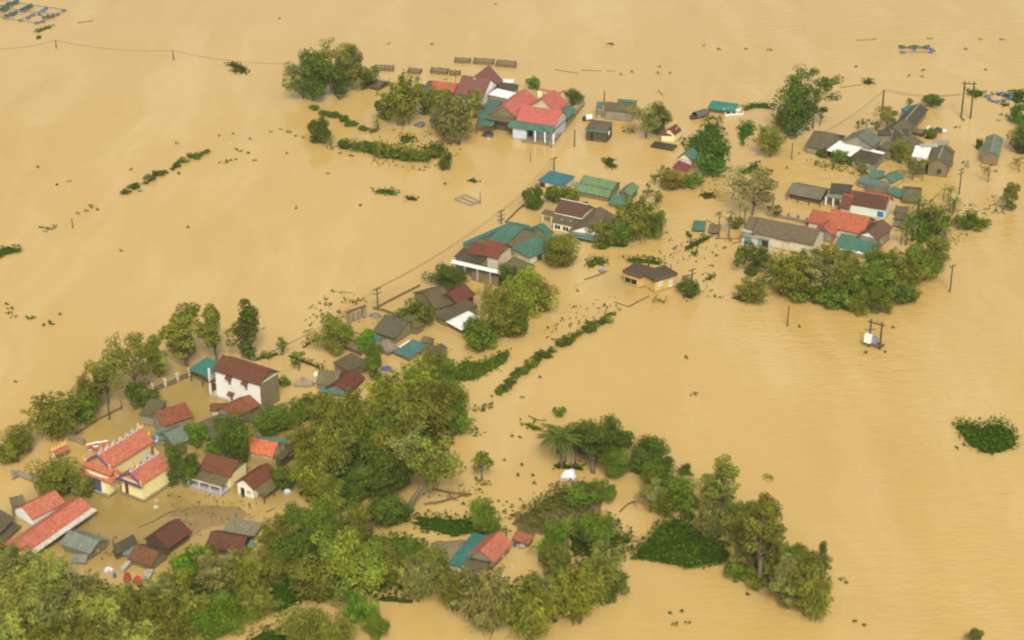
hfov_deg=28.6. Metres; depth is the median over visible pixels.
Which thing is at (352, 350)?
boundary wall
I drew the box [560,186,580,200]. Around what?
bush
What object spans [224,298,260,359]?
slender tree
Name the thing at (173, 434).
shed
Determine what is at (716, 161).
bush
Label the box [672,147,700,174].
brick house
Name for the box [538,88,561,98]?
gate shelter
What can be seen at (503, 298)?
broadleaf tree
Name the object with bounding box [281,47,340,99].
broadleaf tree
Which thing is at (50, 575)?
bamboo clump
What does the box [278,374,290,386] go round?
bush
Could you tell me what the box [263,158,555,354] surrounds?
overhead wire
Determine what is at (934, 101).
bush
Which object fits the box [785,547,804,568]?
slender tree
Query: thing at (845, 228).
brick house
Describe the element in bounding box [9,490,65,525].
hall
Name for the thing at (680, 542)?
grass
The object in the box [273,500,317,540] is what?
broadleaf tree
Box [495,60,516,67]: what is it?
fish pen
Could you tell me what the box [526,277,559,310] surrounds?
broadleaf tree
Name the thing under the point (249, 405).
brick house
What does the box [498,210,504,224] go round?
utility pole
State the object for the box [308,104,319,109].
bush
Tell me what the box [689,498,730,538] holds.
bamboo clump
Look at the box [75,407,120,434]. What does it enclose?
boundary wall
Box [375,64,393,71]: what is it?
fish pen
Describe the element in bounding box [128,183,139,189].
bush
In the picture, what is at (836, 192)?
brick house
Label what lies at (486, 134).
tarpaulin
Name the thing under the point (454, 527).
grass
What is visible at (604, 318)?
bush
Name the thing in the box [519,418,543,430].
weed mat
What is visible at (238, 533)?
brick house
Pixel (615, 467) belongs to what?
broadleaf tree
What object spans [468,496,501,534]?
broadleaf tree
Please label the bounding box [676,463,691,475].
bush
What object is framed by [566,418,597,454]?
broadleaf tree
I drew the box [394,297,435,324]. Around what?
bush
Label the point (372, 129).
bush
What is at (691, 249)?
weed scum
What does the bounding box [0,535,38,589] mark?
bamboo clump
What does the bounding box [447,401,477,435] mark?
bamboo clump
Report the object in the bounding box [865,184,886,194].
shed
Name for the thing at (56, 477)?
broadleaf tree
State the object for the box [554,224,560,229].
window
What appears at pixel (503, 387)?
bush
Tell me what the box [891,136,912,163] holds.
bamboo clump
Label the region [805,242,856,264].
bamboo clump
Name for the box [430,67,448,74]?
fish pen
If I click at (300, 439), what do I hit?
bamboo clump
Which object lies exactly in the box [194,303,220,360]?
slender tree
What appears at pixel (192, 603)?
bamboo clump
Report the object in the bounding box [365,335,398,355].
shed
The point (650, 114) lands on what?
open crowned tree
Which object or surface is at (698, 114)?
boat
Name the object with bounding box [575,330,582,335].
bush
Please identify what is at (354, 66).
broadleaf tree
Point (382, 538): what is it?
broadleaf tree
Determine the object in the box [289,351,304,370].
sapling
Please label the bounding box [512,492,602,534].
mud bank
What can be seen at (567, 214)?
brick house
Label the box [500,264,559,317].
broadleaf tree
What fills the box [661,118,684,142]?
shrine
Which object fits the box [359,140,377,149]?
bush
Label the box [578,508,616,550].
broadleaf tree
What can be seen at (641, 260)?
weed mat
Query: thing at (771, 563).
bamboo clump
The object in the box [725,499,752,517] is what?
bamboo clump
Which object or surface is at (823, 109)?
sapling
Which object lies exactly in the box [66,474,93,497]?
bush
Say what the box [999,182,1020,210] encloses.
slender tree
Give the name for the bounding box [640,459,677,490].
broadleaf tree
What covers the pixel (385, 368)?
tarpaulin
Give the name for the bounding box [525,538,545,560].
banana plant
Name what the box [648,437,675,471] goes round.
broadleaf tree
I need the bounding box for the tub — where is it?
[369,312,379,317]
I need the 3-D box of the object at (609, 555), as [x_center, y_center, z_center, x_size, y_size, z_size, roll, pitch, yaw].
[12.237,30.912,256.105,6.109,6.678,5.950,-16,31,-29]
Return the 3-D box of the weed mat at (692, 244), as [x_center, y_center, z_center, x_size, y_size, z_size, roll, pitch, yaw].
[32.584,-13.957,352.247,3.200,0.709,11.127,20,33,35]
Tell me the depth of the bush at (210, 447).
286.30 m
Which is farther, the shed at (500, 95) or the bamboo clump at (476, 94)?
the shed at (500, 95)
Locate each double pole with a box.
[864,319,884,349]
[960,81,976,118]
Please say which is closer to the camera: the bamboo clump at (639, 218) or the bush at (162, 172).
the bamboo clump at (639, 218)
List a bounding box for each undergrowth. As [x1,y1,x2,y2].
[0,568,260,639]
[296,386,456,504]
[296,512,435,599]
[339,139,434,162]
[445,555,594,626]
[558,510,640,560]
[716,534,762,576]
[761,263,938,303]
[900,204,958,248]
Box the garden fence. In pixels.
[150,368,200,390]
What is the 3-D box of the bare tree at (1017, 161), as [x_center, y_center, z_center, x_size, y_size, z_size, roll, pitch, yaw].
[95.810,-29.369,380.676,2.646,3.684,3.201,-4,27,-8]
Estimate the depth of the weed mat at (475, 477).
279.35 m
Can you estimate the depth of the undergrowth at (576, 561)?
256.34 m
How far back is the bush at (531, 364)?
309.44 m
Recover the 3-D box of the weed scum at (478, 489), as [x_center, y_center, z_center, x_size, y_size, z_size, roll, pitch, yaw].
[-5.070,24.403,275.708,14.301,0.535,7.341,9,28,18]
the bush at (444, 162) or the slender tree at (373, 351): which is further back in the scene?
the bush at (444, 162)
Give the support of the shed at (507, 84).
on the water
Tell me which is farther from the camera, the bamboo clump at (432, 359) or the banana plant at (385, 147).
the banana plant at (385, 147)
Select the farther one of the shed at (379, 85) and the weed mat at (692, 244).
the shed at (379, 85)
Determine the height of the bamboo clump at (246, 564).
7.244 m
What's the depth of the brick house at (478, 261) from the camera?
338.55 m
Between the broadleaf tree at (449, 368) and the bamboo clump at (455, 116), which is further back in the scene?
the bamboo clump at (455, 116)
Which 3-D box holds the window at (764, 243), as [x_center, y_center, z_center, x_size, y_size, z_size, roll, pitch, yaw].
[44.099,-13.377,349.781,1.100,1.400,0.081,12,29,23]
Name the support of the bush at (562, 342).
on the water
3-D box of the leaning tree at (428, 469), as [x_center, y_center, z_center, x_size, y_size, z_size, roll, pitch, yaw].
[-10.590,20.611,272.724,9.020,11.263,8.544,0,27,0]
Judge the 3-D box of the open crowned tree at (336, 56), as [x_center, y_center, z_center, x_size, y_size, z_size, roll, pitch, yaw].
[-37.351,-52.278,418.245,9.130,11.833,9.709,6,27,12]
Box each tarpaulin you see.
[283,489,291,494]
[381,365,391,371]
[414,121,424,127]
[481,131,493,137]
[560,469,575,481]
[934,127,941,133]
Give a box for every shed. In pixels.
[59,529,109,564]
[151,426,192,448]
[333,353,367,373]
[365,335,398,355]
[367,79,388,90]
[393,336,447,360]
[415,80,432,91]
[429,115,436,128]
[488,88,515,102]
[494,79,518,92]
[511,530,535,546]
[538,170,574,187]
[650,141,677,150]
[707,100,738,113]
[856,169,903,199]
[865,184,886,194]
[892,205,918,228]
[902,186,921,203]
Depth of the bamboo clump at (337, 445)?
278.64 m
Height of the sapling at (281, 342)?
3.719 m
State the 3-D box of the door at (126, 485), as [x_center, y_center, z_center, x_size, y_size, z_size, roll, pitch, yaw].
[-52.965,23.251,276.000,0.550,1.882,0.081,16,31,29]
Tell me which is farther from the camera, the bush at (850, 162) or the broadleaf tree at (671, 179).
the bush at (850, 162)
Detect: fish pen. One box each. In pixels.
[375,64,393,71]
[407,66,421,74]
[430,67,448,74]
[449,69,460,75]
[454,56,470,63]
[473,57,494,64]
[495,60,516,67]
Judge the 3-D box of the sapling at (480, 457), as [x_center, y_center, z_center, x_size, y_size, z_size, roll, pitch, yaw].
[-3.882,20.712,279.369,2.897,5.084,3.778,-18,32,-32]
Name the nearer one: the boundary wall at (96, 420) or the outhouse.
the boundary wall at (96, 420)
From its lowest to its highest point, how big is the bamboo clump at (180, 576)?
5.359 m
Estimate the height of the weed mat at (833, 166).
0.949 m
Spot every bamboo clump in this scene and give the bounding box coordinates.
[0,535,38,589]
[0,571,45,629]
[0,607,31,639]
[16,548,76,596]
[20,390,85,442]
[21,615,74,639]
[28,583,88,635]
[61,568,107,613]
[63,616,125,639]
[64,386,99,425]
[64,582,127,636]
[72,370,110,409]
[92,581,139,623]
[106,617,157,639]
[112,587,176,638]
[135,570,187,602]
[150,615,210,639]
[152,567,193,599]
[156,582,216,634]
[193,541,243,601]
[222,545,267,590]
[232,576,283,624]
[256,512,302,554]
[282,420,320,461]
[287,440,336,501]
[303,391,345,435]
[311,412,360,475]
[311,473,346,516]
[314,608,359,639]
[333,386,383,434]
[347,411,401,462]
[362,367,407,417]
[375,69,426,126]
[382,387,431,440]
[392,551,443,601]
[399,356,447,404]
[415,380,460,433]
[417,343,450,378]
[427,90,483,145]
[429,97,446,132]
[432,568,469,611]
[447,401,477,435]
[449,563,524,638]
[462,89,486,117]
[481,300,528,338]
[492,569,562,639]
[520,569,570,621]
[547,562,604,625]
[574,552,621,605]
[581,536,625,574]
[606,218,638,245]
[611,194,661,243]
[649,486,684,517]
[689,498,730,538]
[711,488,736,512]
[714,511,735,550]
[722,501,768,554]
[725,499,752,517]
[725,532,757,566]
[733,275,769,304]
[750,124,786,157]
[753,537,785,578]
[761,250,794,278]
[763,542,791,584]
[770,108,785,131]
[782,247,832,281]
[783,540,801,556]
[794,564,834,623]
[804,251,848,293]
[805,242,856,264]
[821,250,875,295]
[859,242,903,282]
[881,255,930,288]
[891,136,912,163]
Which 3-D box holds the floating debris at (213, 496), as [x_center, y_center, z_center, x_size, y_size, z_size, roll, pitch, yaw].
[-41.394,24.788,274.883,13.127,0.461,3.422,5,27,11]
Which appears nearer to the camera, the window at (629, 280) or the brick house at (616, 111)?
the window at (629, 280)
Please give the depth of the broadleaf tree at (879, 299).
325.26 m
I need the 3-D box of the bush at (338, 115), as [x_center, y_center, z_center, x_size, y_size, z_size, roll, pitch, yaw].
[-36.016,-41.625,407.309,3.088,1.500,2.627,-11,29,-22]
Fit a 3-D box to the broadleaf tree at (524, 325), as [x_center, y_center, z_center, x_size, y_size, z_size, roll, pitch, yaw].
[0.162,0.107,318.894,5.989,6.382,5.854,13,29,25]
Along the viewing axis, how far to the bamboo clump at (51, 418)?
287.46 m
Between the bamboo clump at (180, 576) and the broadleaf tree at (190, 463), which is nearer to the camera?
the bamboo clump at (180, 576)
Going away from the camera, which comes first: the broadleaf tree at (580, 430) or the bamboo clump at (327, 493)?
the bamboo clump at (327, 493)
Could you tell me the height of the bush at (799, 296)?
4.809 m
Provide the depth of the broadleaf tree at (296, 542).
256.69 m
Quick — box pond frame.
[454,194,479,204]
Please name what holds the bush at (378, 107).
on the water
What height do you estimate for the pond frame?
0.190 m
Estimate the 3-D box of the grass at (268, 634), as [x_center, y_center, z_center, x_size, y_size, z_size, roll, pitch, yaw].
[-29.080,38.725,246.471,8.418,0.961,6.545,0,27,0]
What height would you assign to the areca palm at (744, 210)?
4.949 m
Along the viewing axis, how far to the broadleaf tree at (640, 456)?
279.50 m
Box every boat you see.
[582,114,592,121]
[689,109,709,119]
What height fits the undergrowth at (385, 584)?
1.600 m
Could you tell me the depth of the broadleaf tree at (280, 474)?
276.12 m
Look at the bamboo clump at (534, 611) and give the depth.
243.07 m
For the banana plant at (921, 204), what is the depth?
360.72 m
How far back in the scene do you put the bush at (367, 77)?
421.54 m
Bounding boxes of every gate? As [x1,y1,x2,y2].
[48,439,68,458]
[346,304,366,323]
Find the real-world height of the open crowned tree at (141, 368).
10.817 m
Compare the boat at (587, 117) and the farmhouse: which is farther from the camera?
the boat at (587, 117)
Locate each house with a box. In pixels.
[0,510,20,542]
[113,518,191,559]
[119,544,169,579]
[138,399,193,428]
[186,452,248,496]
[189,355,279,406]
[194,394,277,440]
[206,517,261,555]
[234,463,281,503]
[248,436,293,468]
[315,369,364,395]
[373,314,424,343]
[412,284,478,333]
[451,240,535,285]
[454,65,502,105]
[462,221,561,263]
[476,88,536,134]
[508,90,576,145]
[541,198,594,233]
[568,207,615,244]
[574,175,639,208]
[596,99,636,121]
[622,262,677,292]
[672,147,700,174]
[741,216,825,255]
[807,209,876,258]
[825,183,852,209]
[826,128,898,169]
[838,189,893,219]
[857,219,892,248]
[877,129,924,156]
[884,103,927,139]
[911,139,955,177]
[981,133,1002,165]
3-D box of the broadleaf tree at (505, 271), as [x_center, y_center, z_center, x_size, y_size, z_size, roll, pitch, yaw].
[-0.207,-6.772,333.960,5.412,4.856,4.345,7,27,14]
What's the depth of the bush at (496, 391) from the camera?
302.15 m
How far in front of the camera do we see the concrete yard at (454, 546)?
264.62 m
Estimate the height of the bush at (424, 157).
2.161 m
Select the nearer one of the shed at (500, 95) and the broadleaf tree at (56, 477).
the broadleaf tree at (56, 477)
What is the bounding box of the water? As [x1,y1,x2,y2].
[0,0,1023,639]
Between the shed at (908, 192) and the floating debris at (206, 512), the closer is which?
the floating debris at (206, 512)
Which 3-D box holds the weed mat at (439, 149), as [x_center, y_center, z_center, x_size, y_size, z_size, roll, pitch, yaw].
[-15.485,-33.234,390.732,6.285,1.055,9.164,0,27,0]
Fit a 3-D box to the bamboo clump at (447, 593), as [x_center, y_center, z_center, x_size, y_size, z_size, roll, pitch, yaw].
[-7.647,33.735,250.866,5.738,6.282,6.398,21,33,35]
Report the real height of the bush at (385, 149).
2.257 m
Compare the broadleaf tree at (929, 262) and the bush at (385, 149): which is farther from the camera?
the bush at (385, 149)
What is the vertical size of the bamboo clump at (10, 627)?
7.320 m
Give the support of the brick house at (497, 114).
on the water
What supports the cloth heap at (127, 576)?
on the water
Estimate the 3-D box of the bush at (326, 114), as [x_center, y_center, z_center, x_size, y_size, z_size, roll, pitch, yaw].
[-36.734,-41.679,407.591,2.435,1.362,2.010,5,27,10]
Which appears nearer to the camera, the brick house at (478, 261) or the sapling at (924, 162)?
the brick house at (478, 261)
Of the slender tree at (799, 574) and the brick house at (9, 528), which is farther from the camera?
the brick house at (9, 528)
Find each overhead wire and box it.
[0,40,270,63]
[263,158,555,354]
[824,89,957,131]
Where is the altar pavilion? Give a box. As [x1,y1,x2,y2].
[85,440,107,452]
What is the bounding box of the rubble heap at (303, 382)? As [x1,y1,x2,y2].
[293,377,314,387]
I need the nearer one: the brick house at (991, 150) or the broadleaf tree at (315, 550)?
the broadleaf tree at (315, 550)
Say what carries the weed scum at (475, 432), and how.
on the water
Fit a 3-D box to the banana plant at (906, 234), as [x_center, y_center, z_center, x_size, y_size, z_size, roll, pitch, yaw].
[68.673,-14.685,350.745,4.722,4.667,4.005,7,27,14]
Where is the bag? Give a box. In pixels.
[103,566,113,573]
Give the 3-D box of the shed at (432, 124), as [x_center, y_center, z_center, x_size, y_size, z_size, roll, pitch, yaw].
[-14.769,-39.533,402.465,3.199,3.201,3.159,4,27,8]
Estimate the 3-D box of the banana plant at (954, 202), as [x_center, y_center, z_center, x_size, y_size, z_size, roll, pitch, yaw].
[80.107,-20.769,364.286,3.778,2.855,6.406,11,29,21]
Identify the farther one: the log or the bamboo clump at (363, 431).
the bamboo clump at (363, 431)
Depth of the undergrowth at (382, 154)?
389.48 m
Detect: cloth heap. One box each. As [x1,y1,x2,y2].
[123,572,131,583]
[133,575,142,583]
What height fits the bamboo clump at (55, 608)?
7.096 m
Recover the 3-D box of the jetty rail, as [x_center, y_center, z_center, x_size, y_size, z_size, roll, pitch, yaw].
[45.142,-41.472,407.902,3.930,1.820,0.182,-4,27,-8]
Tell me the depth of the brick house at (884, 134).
393.73 m
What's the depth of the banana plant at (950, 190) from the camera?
367.54 m
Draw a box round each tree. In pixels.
[0,420,34,453]
[23,452,85,495]
[83,341,125,404]
[101,331,152,390]
[145,334,170,377]
[158,301,201,366]
[162,441,199,487]
[179,608,223,639]
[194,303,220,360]
[205,589,259,636]
[213,407,257,461]
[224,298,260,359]
[249,405,290,436]
[254,542,292,586]
[267,529,316,580]
[268,463,296,490]
[270,402,303,429]
[272,602,327,639]
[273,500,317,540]
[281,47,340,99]
[281,61,320,98]
[284,544,337,604]
[297,499,344,546]
[306,311,357,355]
[308,525,387,607]
[308,529,346,575]
[312,37,357,92]
[317,520,352,551]
[319,63,352,99]
[333,466,371,508]
[336,45,375,89]
[343,502,375,544]
[350,448,413,498]
[353,328,375,351]
[358,608,389,639]
[361,341,383,379]
[367,421,409,470]
[367,534,388,547]
[371,540,404,584]
[381,494,414,526]
[384,420,433,484]
[390,535,428,570]
[403,436,466,508]
[414,542,450,582]
[420,262,468,289]
[431,358,465,390]
[431,378,469,410]
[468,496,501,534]
[474,279,508,313]
[485,288,508,307]
[497,263,524,287]
[497,298,531,336]
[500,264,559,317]
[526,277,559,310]
[538,518,570,555]
[538,543,574,575]
[540,230,581,268]
[561,88,584,106]
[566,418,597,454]
[578,422,614,473]
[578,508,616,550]
[587,413,622,455]
[592,478,616,503]
[597,447,631,478]
[602,430,634,452]
[623,446,656,474]
[624,100,669,137]
[627,433,661,453]
[634,477,668,512]
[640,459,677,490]
[642,102,672,134]
[643,210,667,238]
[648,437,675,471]
[654,475,676,490]
[657,167,686,190]
[662,469,700,504]
[679,114,729,160]
[697,453,740,506]
[722,165,778,215]
[735,473,787,580]
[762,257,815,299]
[768,552,802,608]
[772,74,822,135]
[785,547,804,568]
[785,550,825,615]
[789,64,843,128]
[818,540,832,573]
[844,259,894,294]
[846,289,870,316]
[865,286,895,314]
[871,105,898,126]
[901,241,945,281]
[923,234,956,264]
[964,627,983,639]
[979,164,997,181]
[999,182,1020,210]
[1005,123,1023,154]
[1012,157,1023,171]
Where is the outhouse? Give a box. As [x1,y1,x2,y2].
[432,81,457,96]
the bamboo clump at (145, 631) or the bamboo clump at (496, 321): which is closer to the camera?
the bamboo clump at (145, 631)
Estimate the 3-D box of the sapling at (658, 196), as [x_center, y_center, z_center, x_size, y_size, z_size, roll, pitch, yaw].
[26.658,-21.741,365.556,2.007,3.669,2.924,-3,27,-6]
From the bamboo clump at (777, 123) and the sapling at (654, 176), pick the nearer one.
the sapling at (654, 176)
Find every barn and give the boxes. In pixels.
[786,182,829,206]
[805,130,844,156]
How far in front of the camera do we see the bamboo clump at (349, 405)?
287.32 m
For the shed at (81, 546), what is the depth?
262.88 m
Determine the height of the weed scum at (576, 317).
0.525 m
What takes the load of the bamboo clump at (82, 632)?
in the water
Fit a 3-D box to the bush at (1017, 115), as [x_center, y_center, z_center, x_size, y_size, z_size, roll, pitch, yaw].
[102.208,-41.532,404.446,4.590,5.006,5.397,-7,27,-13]
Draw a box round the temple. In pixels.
[79,422,172,502]
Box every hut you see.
[585,119,612,142]
[692,220,720,233]
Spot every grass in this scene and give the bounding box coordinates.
[246,619,289,639]
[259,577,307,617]
[369,590,419,602]
[386,530,428,550]
[400,509,510,536]
[447,347,511,381]
[629,514,729,569]
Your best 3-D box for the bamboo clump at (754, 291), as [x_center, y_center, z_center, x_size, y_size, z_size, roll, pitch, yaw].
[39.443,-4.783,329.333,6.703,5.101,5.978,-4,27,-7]
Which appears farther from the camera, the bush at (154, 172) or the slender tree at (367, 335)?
the bush at (154, 172)
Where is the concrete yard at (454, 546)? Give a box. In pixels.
[425,539,465,564]
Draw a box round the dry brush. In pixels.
[512,477,603,531]
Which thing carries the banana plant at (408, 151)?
on the water
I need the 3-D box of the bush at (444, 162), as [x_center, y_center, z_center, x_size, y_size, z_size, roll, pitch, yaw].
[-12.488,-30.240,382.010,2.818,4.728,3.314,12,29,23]
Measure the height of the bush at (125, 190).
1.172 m
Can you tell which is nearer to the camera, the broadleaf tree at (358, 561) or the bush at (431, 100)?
the broadleaf tree at (358, 561)
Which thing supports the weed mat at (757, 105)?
on the water
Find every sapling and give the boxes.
[260,350,272,359]
[275,337,287,354]
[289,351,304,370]
[369,65,378,76]
[471,450,493,479]
[642,183,654,195]
[649,174,659,184]
[652,190,663,206]
[767,204,782,214]
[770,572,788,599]
[815,105,827,125]
[870,121,879,131]
[905,156,921,180]
[917,157,930,180]
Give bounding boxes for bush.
[0,438,19,463]
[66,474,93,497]
[120,188,131,193]
[124,378,160,408]
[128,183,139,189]
[143,174,155,181]
[152,170,160,175]
[156,170,166,175]
[168,543,214,578]
[172,161,180,167]
[177,157,189,162]
[183,422,210,447]
[191,153,201,159]
[202,437,222,452]
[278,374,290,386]
[288,390,333,419]
[307,114,331,143]
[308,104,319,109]
[318,109,327,115]
[325,111,335,117]
[328,110,342,117]
[338,114,349,121]
[338,138,350,148]
[340,590,379,623]
[344,120,355,126]
[350,142,367,151]
[354,65,377,88]
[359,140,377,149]
[365,496,404,527]
[369,128,377,132]
[374,95,392,119]
[379,142,393,151]
[384,151,396,158]
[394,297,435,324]
[400,152,413,160]
[409,150,428,160]
[411,151,430,159]
[419,85,442,115]
[423,148,437,157]
[428,88,451,99]
[437,150,452,170]
[462,314,495,340]
[465,321,501,350]
[494,389,503,395]
[497,383,512,392]
[505,377,516,384]
[509,371,520,379]
[514,366,530,373]
[522,183,543,209]
[523,359,537,368]
[525,76,540,89]
[529,355,540,360]
[534,348,546,358]
[543,185,565,203]
[544,351,553,358]
[548,346,556,352]
[552,406,566,416]
[555,338,570,347]
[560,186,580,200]
[562,332,577,340]
[563,485,599,509]
[571,481,595,495]
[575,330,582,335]
[580,325,590,332]
[583,514,611,530]
[584,319,599,330]
[586,218,616,244]
[600,313,613,322]
[603,570,630,603]
[612,430,632,447]
[675,275,700,297]
[675,495,703,522]
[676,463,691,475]
[678,172,705,188]
[693,138,731,177]
[723,557,756,582]
[727,216,744,228]
[733,239,768,276]
[736,118,756,145]
[740,567,768,590]
[790,280,833,303]
[791,542,811,559]
[816,147,832,157]
[820,283,859,309]
[831,149,849,163]
[847,154,859,164]
[882,279,922,302]
[921,93,944,105]
[923,127,936,138]
[952,208,992,231]
[952,414,1022,455]
[975,139,983,149]
[1008,103,1023,124]
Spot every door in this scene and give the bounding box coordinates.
[125,483,128,493]
[240,486,245,497]
[528,130,532,136]
[590,132,593,141]
[751,236,757,245]
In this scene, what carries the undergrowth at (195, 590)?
on the water
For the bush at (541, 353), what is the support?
on the water
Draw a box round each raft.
[0,0,66,24]
[785,134,797,138]
[898,45,935,53]
[984,92,1013,102]
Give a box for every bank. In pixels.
[160,505,247,534]
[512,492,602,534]
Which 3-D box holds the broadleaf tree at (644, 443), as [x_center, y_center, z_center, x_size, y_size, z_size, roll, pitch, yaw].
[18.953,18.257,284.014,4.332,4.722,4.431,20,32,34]
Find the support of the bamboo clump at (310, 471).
in the water
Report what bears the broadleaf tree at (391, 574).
on the water
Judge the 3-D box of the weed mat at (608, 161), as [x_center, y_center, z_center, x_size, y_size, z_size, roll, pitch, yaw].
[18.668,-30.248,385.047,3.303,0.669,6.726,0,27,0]
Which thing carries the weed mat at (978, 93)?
on the water
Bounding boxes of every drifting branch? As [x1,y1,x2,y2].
[424,490,469,504]
[432,487,470,495]
[584,270,609,279]
[619,500,640,511]
[629,296,648,306]
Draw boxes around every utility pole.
[106,393,109,419]
[373,287,380,310]
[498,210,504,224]
[683,276,685,298]
[689,268,695,279]
[881,89,884,110]
[949,264,955,292]
[958,168,964,194]
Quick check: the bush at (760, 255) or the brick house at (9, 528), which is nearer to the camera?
the brick house at (9, 528)
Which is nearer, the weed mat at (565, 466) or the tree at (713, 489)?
the tree at (713, 489)
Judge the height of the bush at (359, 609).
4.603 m
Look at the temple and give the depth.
276.42 m
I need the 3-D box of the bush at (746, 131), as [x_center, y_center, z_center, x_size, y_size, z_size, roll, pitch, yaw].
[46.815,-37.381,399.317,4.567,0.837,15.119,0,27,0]
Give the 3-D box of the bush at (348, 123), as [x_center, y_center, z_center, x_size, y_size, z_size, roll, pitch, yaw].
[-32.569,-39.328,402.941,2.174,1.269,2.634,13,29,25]
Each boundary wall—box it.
[10,469,40,483]
[69,433,84,445]
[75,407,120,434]
[344,346,360,355]
[373,306,397,316]
[379,284,419,306]
[505,204,523,222]
[549,100,584,147]
[767,209,808,224]
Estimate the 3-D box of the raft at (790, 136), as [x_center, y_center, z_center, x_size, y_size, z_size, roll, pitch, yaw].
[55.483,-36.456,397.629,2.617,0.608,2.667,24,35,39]
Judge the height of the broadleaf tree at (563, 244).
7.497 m
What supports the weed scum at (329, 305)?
on the water
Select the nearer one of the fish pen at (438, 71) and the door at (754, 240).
the door at (754, 240)
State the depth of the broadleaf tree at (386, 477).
274.41 m
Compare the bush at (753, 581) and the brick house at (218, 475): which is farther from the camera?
the brick house at (218, 475)
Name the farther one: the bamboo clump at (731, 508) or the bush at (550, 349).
the bush at (550, 349)
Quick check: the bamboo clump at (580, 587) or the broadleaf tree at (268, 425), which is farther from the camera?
the broadleaf tree at (268, 425)
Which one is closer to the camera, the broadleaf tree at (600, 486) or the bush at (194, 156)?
the broadleaf tree at (600, 486)
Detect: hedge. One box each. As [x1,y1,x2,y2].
[250,349,283,360]
[283,352,327,369]
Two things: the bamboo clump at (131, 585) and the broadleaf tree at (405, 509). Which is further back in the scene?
the broadleaf tree at (405, 509)
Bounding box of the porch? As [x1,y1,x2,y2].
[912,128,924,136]
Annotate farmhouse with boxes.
[449,531,512,581]
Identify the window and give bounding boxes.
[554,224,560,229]
[562,226,568,231]
[624,276,636,285]
[762,240,767,247]
[877,211,883,216]
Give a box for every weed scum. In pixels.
[301,333,316,348]
[305,292,365,325]
[370,127,460,169]
[423,483,512,519]
[468,426,485,436]
[469,401,493,411]
[546,296,621,339]
[659,234,725,262]
[686,276,714,300]
[708,167,739,200]
[806,158,909,186]
[953,182,1008,248]
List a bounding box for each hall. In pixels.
[0,497,96,558]
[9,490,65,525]
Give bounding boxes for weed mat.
[0,244,21,257]
[32,24,54,31]
[224,61,249,74]
[370,186,399,194]
[397,133,416,142]
[404,194,418,200]
[418,140,448,158]
[467,177,480,182]
[474,476,491,484]
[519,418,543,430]
[552,460,585,470]
[583,255,609,268]
[591,240,631,249]
[600,156,617,168]
[619,254,666,264]
[653,296,667,302]
[679,232,716,251]
[699,189,716,199]
[702,272,715,280]
[732,292,746,300]
[739,101,777,110]
[742,160,761,173]
[811,159,867,174]
[861,77,875,84]
[965,87,986,97]
[996,88,1023,102]
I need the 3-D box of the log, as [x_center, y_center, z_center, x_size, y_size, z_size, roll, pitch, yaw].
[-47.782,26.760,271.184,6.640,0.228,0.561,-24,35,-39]
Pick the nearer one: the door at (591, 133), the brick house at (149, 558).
the brick house at (149, 558)
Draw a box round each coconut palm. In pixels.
[536,422,583,468]
[540,423,575,453]
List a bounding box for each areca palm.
[563,437,581,466]
[715,208,736,238]
[737,201,749,224]
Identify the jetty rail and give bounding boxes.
[725,111,743,116]
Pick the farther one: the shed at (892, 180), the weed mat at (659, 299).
the shed at (892, 180)
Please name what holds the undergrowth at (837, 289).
on the water
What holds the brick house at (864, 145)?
on the water
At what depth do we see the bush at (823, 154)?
387.46 m
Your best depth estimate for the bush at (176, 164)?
383.26 m
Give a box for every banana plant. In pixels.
[321,133,335,148]
[346,133,359,151]
[370,114,383,129]
[371,140,388,157]
[380,143,397,151]
[402,144,418,159]
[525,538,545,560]
[553,513,583,550]
[563,516,597,536]
[858,160,869,173]
[892,223,917,245]
[899,210,926,236]
[906,194,940,218]
[920,203,947,224]
[929,213,957,237]
[940,181,959,202]
[945,196,962,212]
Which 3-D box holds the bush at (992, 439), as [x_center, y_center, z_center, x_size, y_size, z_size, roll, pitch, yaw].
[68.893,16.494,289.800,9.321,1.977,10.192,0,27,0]
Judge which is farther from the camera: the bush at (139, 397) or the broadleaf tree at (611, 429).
the bush at (139, 397)
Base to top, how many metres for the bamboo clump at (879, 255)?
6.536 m
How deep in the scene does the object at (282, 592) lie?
254.28 m
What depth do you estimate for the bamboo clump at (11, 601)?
245.88 m
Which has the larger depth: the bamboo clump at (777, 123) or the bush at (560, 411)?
the bamboo clump at (777, 123)
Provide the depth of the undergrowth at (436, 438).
287.44 m
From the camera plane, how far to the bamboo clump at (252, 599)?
247.92 m
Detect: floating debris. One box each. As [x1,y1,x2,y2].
[168,492,256,508]
[171,500,258,535]
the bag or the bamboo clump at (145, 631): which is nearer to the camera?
the bamboo clump at (145, 631)
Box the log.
[138,509,178,527]
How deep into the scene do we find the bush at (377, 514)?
267.32 m
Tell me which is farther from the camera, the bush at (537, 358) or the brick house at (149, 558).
the bush at (537, 358)
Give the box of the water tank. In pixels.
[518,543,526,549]
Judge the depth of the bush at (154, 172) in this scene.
379.48 m
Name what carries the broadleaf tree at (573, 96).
on the water
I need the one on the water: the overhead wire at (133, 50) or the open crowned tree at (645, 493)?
the open crowned tree at (645, 493)
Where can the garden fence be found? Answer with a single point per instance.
(177, 379)
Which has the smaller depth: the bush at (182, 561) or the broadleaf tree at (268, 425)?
the bush at (182, 561)
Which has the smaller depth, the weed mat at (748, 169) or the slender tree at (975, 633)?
the slender tree at (975, 633)
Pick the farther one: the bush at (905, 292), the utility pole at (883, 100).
the utility pole at (883, 100)
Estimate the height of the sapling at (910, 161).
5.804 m
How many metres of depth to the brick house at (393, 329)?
318.87 m
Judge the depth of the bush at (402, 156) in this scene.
386.20 m

